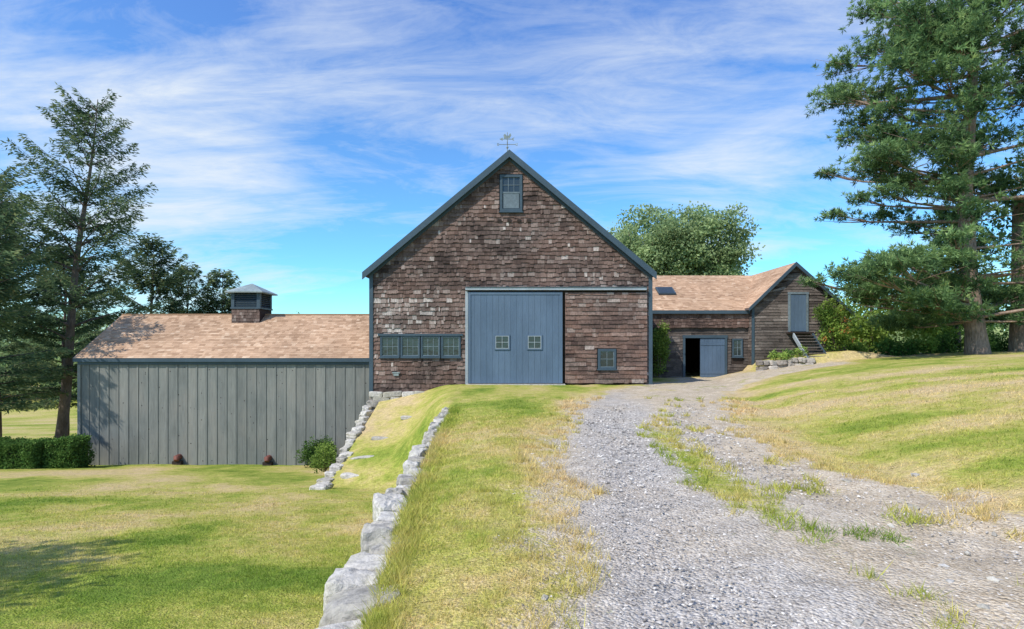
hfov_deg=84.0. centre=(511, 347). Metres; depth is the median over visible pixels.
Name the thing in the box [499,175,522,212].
gable window frame
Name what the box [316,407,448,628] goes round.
stone retaining wall
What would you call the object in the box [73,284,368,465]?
board and batten shed
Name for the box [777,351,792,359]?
garden plant
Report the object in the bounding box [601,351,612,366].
low window glass
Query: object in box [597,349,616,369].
low window frame
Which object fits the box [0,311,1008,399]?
distant trees
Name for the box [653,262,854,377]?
shingled outbuilding
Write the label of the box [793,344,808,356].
garden plant
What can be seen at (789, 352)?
garden plant
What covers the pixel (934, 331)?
maple tree
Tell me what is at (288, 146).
sky
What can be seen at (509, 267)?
shingled barn
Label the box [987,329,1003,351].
wild shrub
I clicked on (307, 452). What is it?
boxwood shrub
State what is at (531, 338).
door window glass
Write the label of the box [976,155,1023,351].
red pine tree
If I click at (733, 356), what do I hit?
wing window frame
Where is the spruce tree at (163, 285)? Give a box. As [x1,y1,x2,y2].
[76,232,199,411]
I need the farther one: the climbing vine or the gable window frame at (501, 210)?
the climbing vine
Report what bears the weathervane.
on the shingled barn
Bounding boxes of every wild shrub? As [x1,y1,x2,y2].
[847,339,868,351]
[870,336,912,355]
[889,337,926,355]
[906,333,940,352]
[920,333,957,353]
[939,328,962,352]
[956,335,998,351]
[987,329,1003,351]
[988,330,1008,350]
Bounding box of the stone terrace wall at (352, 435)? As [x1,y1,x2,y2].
[309,400,377,489]
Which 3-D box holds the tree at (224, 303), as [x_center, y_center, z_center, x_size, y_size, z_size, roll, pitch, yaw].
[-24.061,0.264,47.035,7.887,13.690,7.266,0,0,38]
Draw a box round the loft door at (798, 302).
[791,295,805,330]
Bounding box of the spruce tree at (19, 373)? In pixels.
[0,177,74,413]
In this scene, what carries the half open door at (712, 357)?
in the shingled outbuilding
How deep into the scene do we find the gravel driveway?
4.69 m
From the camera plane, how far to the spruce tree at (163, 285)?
41.74 m
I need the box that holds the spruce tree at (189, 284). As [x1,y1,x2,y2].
[161,262,218,313]
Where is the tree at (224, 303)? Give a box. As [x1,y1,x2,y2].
[192,268,242,313]
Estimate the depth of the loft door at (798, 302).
29.44 m
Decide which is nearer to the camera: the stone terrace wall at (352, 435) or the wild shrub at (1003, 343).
the stone terrace wall at (352, 435)
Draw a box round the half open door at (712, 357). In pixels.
[700,338,724,376]
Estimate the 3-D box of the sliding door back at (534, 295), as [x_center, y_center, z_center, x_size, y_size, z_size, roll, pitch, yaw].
[0.145,-0.405,24.325,3.970,3.890,0.050,0,0,0]
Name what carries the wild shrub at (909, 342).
on the ground at (390, 452)
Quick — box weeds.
[344,395,1023,628]
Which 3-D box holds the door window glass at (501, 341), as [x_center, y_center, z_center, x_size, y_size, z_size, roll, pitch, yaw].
[-0.420,-0.210,24.243,0.560,0.540,0.030,0,0,0]
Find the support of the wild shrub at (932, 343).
on the ground at (390, 452)
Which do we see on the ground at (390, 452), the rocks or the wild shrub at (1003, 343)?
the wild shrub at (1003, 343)
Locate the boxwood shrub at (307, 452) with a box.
[295,435,337,467]
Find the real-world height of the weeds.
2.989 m
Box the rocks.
[541,473,999,626]
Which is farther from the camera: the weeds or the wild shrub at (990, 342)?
the wild shrub at (990, 342)
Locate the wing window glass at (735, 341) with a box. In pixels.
[734,340,740,354]
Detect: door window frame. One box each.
[494,335,509,349]
[527,335,541,349]
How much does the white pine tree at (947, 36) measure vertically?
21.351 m
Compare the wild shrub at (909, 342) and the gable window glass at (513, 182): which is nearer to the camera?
the gable window glass at (513, 182)
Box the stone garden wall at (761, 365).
[755,357,815,371]
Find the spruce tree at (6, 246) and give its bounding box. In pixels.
[0,174,59,325]
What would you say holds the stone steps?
on the ground at (390, 452)
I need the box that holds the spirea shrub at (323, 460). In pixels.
[308,441,337,473]
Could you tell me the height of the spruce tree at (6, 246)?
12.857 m
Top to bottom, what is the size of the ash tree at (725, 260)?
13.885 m
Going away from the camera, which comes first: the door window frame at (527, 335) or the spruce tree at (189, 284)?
the door window frame at (527, 335)
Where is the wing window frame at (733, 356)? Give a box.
[731,339,743,357]
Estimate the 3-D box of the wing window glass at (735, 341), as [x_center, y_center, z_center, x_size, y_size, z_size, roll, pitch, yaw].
[11.875,0.035,29.995,0.410,0.830,0.030,0,0,0]
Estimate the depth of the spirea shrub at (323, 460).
19.54 m
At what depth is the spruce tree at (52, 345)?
41.14 m
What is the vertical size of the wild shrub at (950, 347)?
1.616 m
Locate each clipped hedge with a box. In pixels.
[0,436,56,468]
[43,433,96,468]
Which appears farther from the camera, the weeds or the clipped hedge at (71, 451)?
the clipped hedge at (71, 451)
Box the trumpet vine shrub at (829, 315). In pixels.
[812,296,865,351]
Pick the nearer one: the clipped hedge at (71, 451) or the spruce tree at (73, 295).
the clipped hedge at (71, 451)
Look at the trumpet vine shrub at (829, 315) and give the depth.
28.43 m
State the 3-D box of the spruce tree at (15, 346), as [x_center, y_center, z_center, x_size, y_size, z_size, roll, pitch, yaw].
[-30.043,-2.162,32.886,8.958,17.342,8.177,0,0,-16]
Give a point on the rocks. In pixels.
(857, 622)
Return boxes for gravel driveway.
[417,358,1023,628]
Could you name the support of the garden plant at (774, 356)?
on the ground at (390, 452)
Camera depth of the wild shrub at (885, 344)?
28.39 m
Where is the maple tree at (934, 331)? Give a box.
[891,261,1010,349]
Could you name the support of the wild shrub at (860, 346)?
on the ground at (390, 452)
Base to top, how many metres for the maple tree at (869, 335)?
5.272 m
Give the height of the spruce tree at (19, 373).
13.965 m
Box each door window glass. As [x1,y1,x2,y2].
[496,336,507,347]
[529,336,540,347]
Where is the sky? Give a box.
[0,0,1023,342]
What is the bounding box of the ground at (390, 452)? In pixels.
[0,350,1023,628]
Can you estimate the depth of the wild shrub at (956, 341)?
29.53 m
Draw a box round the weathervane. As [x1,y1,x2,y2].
[497,132,517,150]
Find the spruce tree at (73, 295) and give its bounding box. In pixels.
[0,81,178,437]
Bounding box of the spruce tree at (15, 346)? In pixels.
[0,165,76,436]
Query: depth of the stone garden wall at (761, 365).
27.35 m
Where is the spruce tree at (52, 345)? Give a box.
[1,250,113,435]
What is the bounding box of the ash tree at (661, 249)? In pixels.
[607,203,714,274]
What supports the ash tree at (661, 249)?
on the ground at (390, 452)
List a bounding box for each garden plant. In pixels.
[767,350,784,359]
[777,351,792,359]
[781,348,795,357]
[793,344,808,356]
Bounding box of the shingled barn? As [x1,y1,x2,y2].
[362,149,656,409]
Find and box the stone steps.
[340,415,411,478]
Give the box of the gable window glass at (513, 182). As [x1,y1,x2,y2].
[503,178,518,208]
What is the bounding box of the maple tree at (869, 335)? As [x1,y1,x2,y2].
[839,293,932,351]
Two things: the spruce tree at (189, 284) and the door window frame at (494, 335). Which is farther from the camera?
the spruce tree at (189, 284)
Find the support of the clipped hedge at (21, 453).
on the ground at (390, 452)
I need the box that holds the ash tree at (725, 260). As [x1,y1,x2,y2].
[677,200,765,274]
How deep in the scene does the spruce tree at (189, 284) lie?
45.15 m
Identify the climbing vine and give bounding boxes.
[653,320,670,377]
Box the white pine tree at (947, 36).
[797,0,1023,354]

